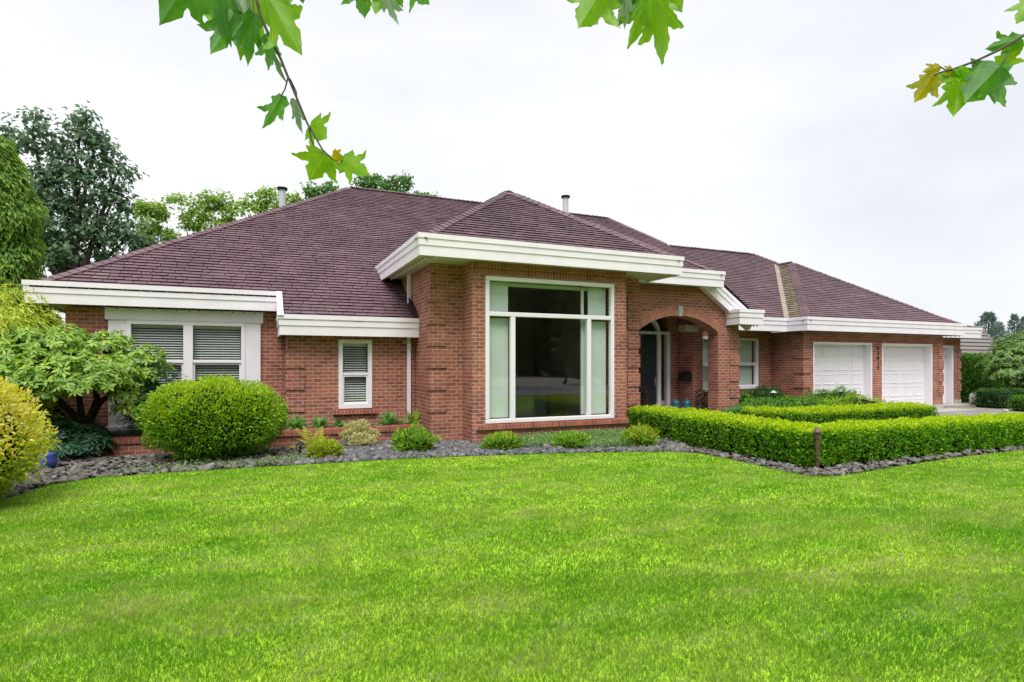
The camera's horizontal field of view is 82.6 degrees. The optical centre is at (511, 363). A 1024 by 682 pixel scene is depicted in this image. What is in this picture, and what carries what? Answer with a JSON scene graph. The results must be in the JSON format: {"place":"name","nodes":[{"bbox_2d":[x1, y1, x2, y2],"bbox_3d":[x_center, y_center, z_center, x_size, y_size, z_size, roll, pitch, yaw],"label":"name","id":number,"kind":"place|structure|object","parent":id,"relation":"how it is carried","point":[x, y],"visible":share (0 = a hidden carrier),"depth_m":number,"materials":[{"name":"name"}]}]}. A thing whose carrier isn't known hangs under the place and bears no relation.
{"place":"outdoors","nodes":[
{"label":"outdoors","id":0,"kind":"place"},
{"bbox_2d":[109,426,301,436],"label":"planter soil","id":1,"kind":"structure","parent":0,"point":[119,434],"depth_m":11.05,"materials":[{"name":"brown soil"}]},
{"bbox_2d":[0,319,175,425],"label":"rhododendron","id":2,"kind":"object","parent":1,"relation":"on","point":[92,370],"visible":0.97,"depth_m":9.70,"materials":[{"name":"green plant"}]},
{"bbox_2d":[283,413,312,429],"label":"planter plant","id":3,"kind":"object","parent":1,"relation":"on","point":[296,423],"visible":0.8,"depth_m":11.47,"materials":[{"name":"green plant"}]},
{"bbox_2d":[309,416,331,428],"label":"planter plant","id":4,"kind":"object","parent":1,"relation":"on","point":[318,422],"visible":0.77,"depth_m":11.68,"materials":[{"name":"green plant"}]},
{"bbox_2d":[331,418,350,426],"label":"planter plant","id":5,"kind":"object","parent":1,"relation":"on","point":[341,423],"visible":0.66,"depth_m":11.83,"materials":[{"name":"green plant"}]},
{"bbox_2d":[372,410,404,425],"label":"planter plant","id":6,"kind":"object","parent":1,"relation":"on","point":[388,419],"visible":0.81,"depth_m":12.24,"materials":[{"name":"green plant"}]},
{"bbox_2d":[401,408,419,423],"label":"green fern","id":7,"kind":"object","parent":1,"relation":"on","point":[412,419],"visible":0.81,"depth_m":12.46,"materials":[{"name":"green plant"}]},
{"bbox_2d":[1,428,1010,498],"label":"garden bed","id":8,"kind":"object","parent":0,"point":[265,465],"visible":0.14,"depth_m":9.10,"materials":[{"name":"grey gravel"}]},
{"bbox_2d":[0,375,61,500],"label":"golden shrub","id":9,"kind":"object","parent":8,"relation":"on","point":[15,450],"visible":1,"depth_m":6.56,"materials":[{"name":"yellow plant"}]},
{"bbox_2d":[0,276,66,430],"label":"golden conifer","id":10,"kind":"object","parent":8,"relation":"on","point":[11,316],"visible":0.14,"depth_m":10.18,"materials":[{"name":"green plant"}]},
{"bbox_2d":[31,323,75,419],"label":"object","id":11,"kind":"object","parent":8,"relation":"on","point":[58,411],"visible":0.02,"depth_m":11.17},
{"bbox_2d":[26,417,118,459],"bbox_3d":[-7.378,1.247,9.791,1.344,0.728,1.180,0,0,-24],"label":"rhododendron","id":12,"kind":"object","parent":8,"relation":"on","point":[76,438],"visible":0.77,"depth_m":9.64,"materials":[{"name":"green plant"}]},
{"bbox_2d":[111,354,187,436],"bbox_3d":[-6.444,0.740,10.484,1.329,1.883,1.053,0,0,-24],"label":"feathery shrub","id":13,"kind":"object","parent":8,"relation":"on","point":[151,385],"visible":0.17,"depth_m":10.34,"materials":[{"name":"green plant"}]},
{"bbox_2d":[0,445,309,498],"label":"rock mulch","id":14,"kind":"object","parent":8,"relation":"on","point":[76,469],"visible":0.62,"depth_m":9.00,"materials":[{"name":"grey gravel"}]},
{"bbox_2d":[38,452,57,467],"bbox_3d":[-7.088,1.480,8.896,0.240,0.240,0.240,0,0,-24],"label":"glazed pot","id":15,"kind":"object","parent":14,"relation":"on","point":[51,458],"visible":0.6,"depth_m":8.84,"materials":[{"name":"ceramic"}]},
{"bbox_2d":[130,374,289,461],"bbox_3d":[-5.017,0.894,9.811,2.420,1.474,1.776,0,0,-24],"label":"globe shrub","id":16,"kind":"object","parent":14,"relation":"on","point":[209,417],"visible":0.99,"depth_m":9.34,"materials":[{"name":"green plant"}]},
{"bbox_2d":[111,452,322,473],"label":"bed weeds","id":17,"kind":"object","parent":8,"relation":"on","point":[279,459],"visible":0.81,"depth_m":9.20,"materials":[{"name":"green plant"}]},
{"bbox_2d":[30,424,424,459],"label":"planter wall","id":18,"kind":"structure","parent":8,"relation":"on","point":[130,445],"depth_m":11.07,"materials":[{"name":"red brick"}]},
{"bbox_2d":[304,438,344,457],"bbox_3d":[-3.161,1.445,9.859,0.611,0.400,0.638,0,0,21],"label":"gold mound","id":19,"kind":"object","parent":8,"relation":"on","point":[325,446],"visible":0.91,"depth_m":9.70,"materials":[{"name":"green plant"}]},
{"bbox_2d":[339,418,381,445],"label":"variegated shrub","id":20,"kind":"object","parent":8,"relation":"on","point":[365,439],"visible":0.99,"depth_m":11.08,"materials":[{"name":"beige plant"}]},
{"bbox_2d":[390,421,441,451],"bbox_3d":[-1.760,1.368,10.532,0.909,0.638,0.888,0,0,10],"label":"mounded shrub","id":21,"kind":"object","parent":8,"relation":"on","point":[412,438],"visible":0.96,"depth_m":10.41,"materials":[{"name":"green plant"}]},
{"bbox_2d":[294,435,689,464],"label":"slate gravel","id":22,"kind":"structure","parent":8,"relation":"on","point":[379,450],"depth_m":10.44,"materials":[{"name":"grey gravel"}]},
{"bbox_2d":[294,441,305,454],"bbox_3d":[-3.588,1.445,9.879,0.200,0.270,0.195,0,0,-24],"label":"path light","id":23,"kind":"object","parent":22,"relation":"on","point":[300,444],"visible":0.94,"depth_m":9.85,"materials":[{"name":"black metal"}]},
{"bbox_2d":[286,425,328,449],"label":"yellow fern","id":24,"kind":"object","parent":22,"relation":"on","point":[312,437],"visible":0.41,"depth_m":10.89,"materials":[{"name":"yellow plant"}]},
{"bbox_2d":[478,430,526,450],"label":"mounded shrub","id":25,"kind":"object","parent":8,"relation":"on","point":[506,440],"visible":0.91,"depth_m":10.62,"materials":[{"name":"green plant"}]},
{"bbox_2d":[550,428,592,448],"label":"mounded shrub","id":26,"kind":"object","parent":8,"relation":"on","point":[566,440],"visible":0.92,"depth_m":10.81,"materials":[{"name":"green plant"}]},
{"bbox_2d":[517,428,634,447],"bbox_3d":[1.351,1.496,11.484,3.343,0.276,1.869,0,0,-24],"label":"ground cover","id":27,"kind":"object","parent":8,"relation":"on","point":[614,434],"visible":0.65,"depth_m":11.33,"materials":[{"name":"green plant"}]},
{"bbox_2d":[618,422,661,446],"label":"mounded shrub","id":28,"kind":"object","parent":8,"relation":"on","point":[645,435],"visible":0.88,"depth_m":11.06,"materials":[{"name":"green plant"}]},
{"bbox_2d":[718,402,776,413],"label":"spreading shrub","id":29,"kind":"object","parent":8,"relation":"on","point":[736,409],"visible":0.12,"depth_m":14.79,"materials":[{"name":"green plant"}]},
{"bbox_2d":[739,390,757,403],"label":"shrub","id":30,"kind":"object","parent":8,"relation":"on","point":[744,396],"visible":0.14,"depth_m":16.90,"materials":[{"name":"green plant"}]},
{"bbox_2d":[741,384,790,401],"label":"shrub","id":31,"kind":"object","parent":8,"relation":"on","point":[760,392],"visible":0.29,"depth_m":17.48,"materials":[{"name":"green plant"}]},
{"bbox_2d":[740,394,845,408],"bbox_3d":[7.477,1.325,15.714,4.197,1.049,2.446,0,0,-24],"label":"spreading shrub","id":32,"kind":"object","parent":8,"relation":"on","point":[799,401],"visible":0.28,"depth_m":15.41,"materials":[{"name":"green plant"}]},
{"bbox_2d":[813,427,820,467],"bbox_3d":[4.591,1.265,8.769,0.112,0.630,0.112,0,0,-24],"label":"bollard light","id":33,"kind":"object","parent":8,"relation":"on","point":[817,431],"visible":0.94,"depth_m":8.74,"materials":[{"name":"brown metal"}]},
{"bbox_2d":[626,404,1023,466],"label":"clipped hedge","id":34,"kind":"object","parent":8,"relation":"on","point":[777,439],"visible":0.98,"depth_m":9.99,"materials":[{"name":"green plant"}]},
{"bbox_2d":[802,384,866,402],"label":"spreading shrub","id":35,"kind":"object","parent":8,"relation":"on","point":[835,393],"visible":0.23,"depth_m":17.21,"materials":[{"name":"green plant"}]},
{"bbox_2d":[739,401,938,424],"bbox_3d":[8.179,1.266,14.512,5.404,0.628,1.677,0,0,-24],"label":"clipped hedge","id":36,"kind":"object","parent":8,"relation":"on","point":[821,414],"visible":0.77,"depth_m":13.85,"materials":[{"name":"green plant"}]},
{"bbox_2d":[658,439,1023,476],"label":"edging rock","id":37,"kind":"object","parent":8,"relation":"on","point":[841,469],"visible":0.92,"depth_m":9.32,"materials":[{"name":"grey stone"}]},
{"bbox_2d":[816,393,885,405],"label":"spreading shrub","id":38,"kind":"object","parent":8,"relation":"on","point":[855,400],"visible":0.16,"depth_m":15.90,"materials":[{"name":"green plant"}]},
{"bbox_2d":[0,449,1023,681],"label":"lawn","id":39,"kind":"structure","parent":0,"point":[505,626],"depth_m":4.38,"materials":[{"name":"green plant"}]},
{"bbox_2d":[0,0,1023,343],"label":"sky","id":40,"kind":"structure","parent":0,"point":[780,131],"materials":[{"name":"white"}]},
{"bbox_2d":[933,401,1023,416],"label":"driveway","id":41,"kind":"structure","parent":0,"point":[981,410],"depth_m":19.52,"materials":[{"name":"grey concrete"}]},
{"bbox_2d":[934,408,972,411],"bbox_3d":[12.562,1.590,19.094,7.400,0.001,1.000,0,0,-24],"label":"driveway band","id":42,"kind":"object","parent":41,"relation":"on","point":[947,409],"visible":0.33,"depth_m":20.30,"materials":[{"name":"concrete"}]},
{"bbox_2d":[944,403,969,405],"bbox_3d":[16.813,1.590,22.527,3.050,0.001,0.550,0,0,-24],"label":"side apron","id":43,"kind":"object","parent":41,"relation":"on","point":[954,404],"visible":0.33,"depth_m":22.80,"materials":[{"name":"concrete"}]},
{"bbox_2d":[969,392,975,405],"bbox_3d":[17.778,1.392,22.374,0.340,0.637,0.318,0,0,-7],"label":"boulder","id":44,"kind":"object","parent":41,"relation":"on","point":[970,399],"visible":0.34,"depth_m":22.37,"materials":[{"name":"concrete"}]},
{"bbox_2d":[960,352,1012,401],"bbox_3d":[19.962,0.534,25.521,5.152,2.092,1.687,0,0,-24],"label":"clipped hedge","id":45,"kind":"object","parent":41,"relation":"on","point":[972,375],"visible":0.19,"depth_m":24.50,"materials":[{"name":"green plant"}]},
{"bbox_2d":[971,387,1023,407],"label":"clipped hedge","id":46,"kind":"object","parent":41,"relation":"on","point":[992,397],"visible":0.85,"depth_m":21.06,"materials":[{"name":"green plant"}]},
{"bbox_2d":[973,328,1023,388],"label":"rhododendron","id":47,"kind":"object","parent":41,"relation":"on","point":[1007,369],"visible":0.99,"depth_m":22.28,"materials":[{"name":"green plant"}]},
{"bbox_2d":[1006,394,1023,410],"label":"clipped hedge","id":48,"kind":"object","parent":41,"relation":"on","point":[1016,404],"visible":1,"depth_m":19.64,"materials":[{"name":"green plant"}]},
{"label":"ground","id":49,"kind":"structure","parent":0,"visible":0},
{"bbox_2d":[0,135,64,329],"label":"cedar tree","id":50,"kind":"object","parent":49,"relation":"on","point":[23,246],"visible":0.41,"depth_m":15.54,"materials":[{"name":"green plant"}]},
{"bbox_2d":[0,100,162,274],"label":"broadleaf tree","id":51,"kind":"object","parent":49,"relation":"on","point":[63,252],"visible":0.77,"depth_m":24.44,"materials":[{"name":"green plant"}]},
{"bbox_2d":[130,196,185,243],"bbox_3d":[-22.223,-4.326,36.109,3.493,11.920,2.113,0,0,-24],"label":"garden tree","id":52,"kind":"object","parent":49,"relation":"on","point":[159,211],"visible":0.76,"depth_m":35.89,"materials":[{"name":"green plant"}]},
{"bbox_2d":[160,187,248,234],"bbox_3d":[-19.552,-4.873,37.299,5.131,13.013,2.490,0,0,-24],"label":"garden tree","id":53,"kind":"object","parent":49,"relation":"on","point":[215,206],"visible":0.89,"depth_m":37.05,"materials":[{"name":"green plant"}]},
{"bbox_2d":[236,184,303,216],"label":"garden tree","id":54,"kind":"object","parent":49,"relation":"on","point":[257,206],"visible":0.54,"depth_m":40.24,"materials":[{"name":"green plant"}]},
{"bbox_2d":[299,180,338,198],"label":"garden tree","id":55,"kind":"object","parent":49,"relation":"on","point":[309,191],"visible":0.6,"depth_m":41.68,"materials":[{"name":"green plant"}]},
{"bbox_2d":[350,170,414,192],"bbox_3d":[-8.810,-5.907,39.849,3.893,15.079,3.343,0,0,12],"label":"garden tree","id":56,"kind":"object","parent":49,"relation":"on","point":[369,182],"visible":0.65,"depth_m":39.60,"materials":[{"name":"green plant"}]},
{"bbox_2d":[413,190,439,196],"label":"garden tree","id":57,"kind":"object","parent":49,"relation":"on","point":[424,193],"visible":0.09,"depth_m":44.75,"materials":[{"name":"green plant"}]},
{"bbox_2d":[21,186,982,442],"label":"brick house","id":58,"kind":"structure","parent":49,"relation":"on","point":[516,313],"depth_m":13.05,"materials":[{"name":"brick"}]},
{"bbox_2d":[43,305,64,312],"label":"string lights","id":59,"kind":"object","parent":58,"relation":"hanging from","point":[60,310],"visible":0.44,"depth_m":11.50,"materials":[{"name":"green metal"}]},
{"bbox_2d":[105,307,262,432],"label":"window","id":60,"kind":"structure","parent":58,"relation":"in","point":[196,343],"depth_m":12.06,"materials":[{"name":"white paint"}]},
{"bbox_2d":[104,305,264,313],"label":"string lights","id":61,"kind":"object","parent":58,"relation":"hanging from","point":[188,310],"visible":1,"depth_m":11.62,"materials":[{"name":"green metal"}]},
{"bbox_2d":[338,339,371,408],"bbox_3d":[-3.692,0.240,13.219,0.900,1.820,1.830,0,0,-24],"label":"window","id":62,"kind":"structure","parent":58,"relation":"in","point":[354,356],"depth_m":12.51,"materials":[{"name":"white plastic"}]},
{"bbox_2d":[402,339,411,346],"bbox_3d":[-2.309,-0.460,12.808,0.211,0.162,0.091,0,0,5],"label":"security light","id":63,"kind":"object","parent":58,"relation":"attached to","point":[405,342],"visible":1,"depth_m":12.78,"materials":[{"name":"metal"}]},
{"bbox_2d":[391,256,435,279],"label":"string lights","id":64,"kind":"object","parent":58,"relation":"hanging from","point":[411,266],"visible":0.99,"depth_m":11.84,"materials":[{"name":"green metal"}]},
{"bbox_2d":[485,276,613,423],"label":"window","id":65,"kind":"structure","parent":58,"relation":"in","point":[545,345],"depth_m":12.96,"materials":[{"name":"white plastic"}]},
{"bbox_2d":[639,384,649,405],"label":"potted plant","id":66,"kind":"object","parent":58,"relation":"on","point":[644,400],"visible":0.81,"depth_m":16.11,"materials":[{"name":"brown plant"}]},
{"bbox_2d":[639,334,655,406],"bbox_3d":[3.820,0.306,16.932,0.936,2.348,0.120,0,0,-24],"label":"door","id":67,"kind":"structure","parent":58,"relation":"in","point":[647,350],"depth_m":17.01,"materials":[{"name":"wood"}]},
{"bbox_2d":[671,397,679,407],"bbox_3d":[4.766,1.220,16.989,0.270,0.520,0.266,0,0,-24],"label":"water jug","id":68,"kind":"object","parent":58,"relation":"on","point":[675,402],"visible":0.63,"depth_m":16.89,"materials":[{"name":"blue plastic"}]},
{"bbox_2d":[678,372,690,381],"bbox_3d":[5.038,0.369,17.003,0.165,0.280,0.420,0,0,-24],"label":"mailbox","id":69,"kind":"object","parent":58,"relation":"attached to","point":[684,376],"visible":1,"depth_m":16.92,"materials":[{"name":"black metal"}]},
{"bbox_2d":[682,397,690,407],"bbox_3d":[5.082,1.220,16.942,0.270,0.520,0.266,0,0,-24],"label":"water jug","id":70,"kind":"object","parent":58,"relation":"on","point":[686,402],"visible":0.59,"depth_m":16.84,"materials":[{"name":"blue plastic"}]},
{"bbox_2d":[694,388,707,409],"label":"potted plant","id":71,"kind":"object","parent":58,"relation":"on","point":[703,406],"visible":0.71,"depth_m":16.50,"materials":[{"name":"brown plant"}]},
{"bbox_2d":[703,336,707,391],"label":"window","id":72,"kind":"structure","parent":58,"relation":"in","point":[705,338],"depth_m":18.02,"materials":[{"name":"white plastic"}]},
{"bbox_2d":[739,338,757,388],"bbox_3d":[7.447,-0.010,18.574,0.916,1.616,0.176,0,0,-24],"label":"window","id":73,"kind":"structure","parent":58,"relation":"in","point":[745,351],"depth_m":18.66,"materials":[{"name":"glass"}]},
{"bbox_2d":[815,344,863,397],"bbox_3d":[10.470,0.495,18.833,2.620,2.230,0.070,0,0,-24],"label":"garage door","id":74,"kind":"structure","parent":58,"relation":"in","point":[835,365],"depth_m":18.87,"materials":[{"name":"white metal"}]},
{"bbox_2d":[811,331,959,336],"bbox_3d":[12.189,-0.990,19.481,7.493,0.069,1.076,0,0,-24],"label":"soffit","id":75,"kind":"object","parent":58,"relation":"hanging from","point":[894,333],"visible":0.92,"depth_m":19.02,"materials":[{"name":"white metal"}]},
{"bbox_2d":[883,346,923,404],"bbox_3d":[13.398,0.495,20.124,2.560,2.230,0.070,0,0,-24],"label":"garage door","id":76,"kind":"structure","parent":58,"relation":"in","point":[903,366],"depth_m":20.17,"materials":[{"name":"white metal"}]},
{"bbox_2d":[943,348,945,403],"bbox_3d":[16.271,0.480,22.889,2.410,2.260,0.070,0,0,-24],"label":"garage door","id":77,"kind":"structure","parent":58,"relation":"in","point":[944,348],"depth_m":23.32,"materials":[{"name":"white metal"}]},
{"bbox_2d":[158,0,1023,184],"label":"maple tree","id":78,"kind":"object","parent":49,"relation":"on","point":[240,24],"visible":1,"depth_m":1.29,"materials":[{"name":"green plant"}]},
{"bbox_2d":[805,326,995,353],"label":"neighbour house","id":79,"kind":"structure","parent":49,"relation":"on","point":[979,345],"depth_m":48.46,"materials":[{"name":"grey tile"}]},
{"bbox_2d":[974,311,1007,343],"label":"conifer tree","id":80,"kind":"object","parent":49,"relation":"on","point":[986,318],"visible":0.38,"depth_m":71.27,"materials":[{"name":"green plant"}]},
{"bbox_2d":[989,325,1009,339],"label":"conifer tree","id":81,"kind":"object","parent":49,"relation":"on","point":[996,332],"visible":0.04,"depth_m":75.33,"materials":[{"name":"green plant"}]},
{"bbox_2d":[1006,313,1023,338],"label":"conifer tree","id":82,"kind":"object","parent":49,"relation":"on","point":[1016,320],"visible":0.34,"depth_m":80.99,"materials":[{"name":"green plant"}]},
{"bbox_2d":[1015,316,1023,337],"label":"conifer tree","id":83,"kind":"object","parent":49,"relation":"on","point":[1022,320],"visible":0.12,"depth_m":82.22,"materials":[{"name":"green plant"}]}
]}

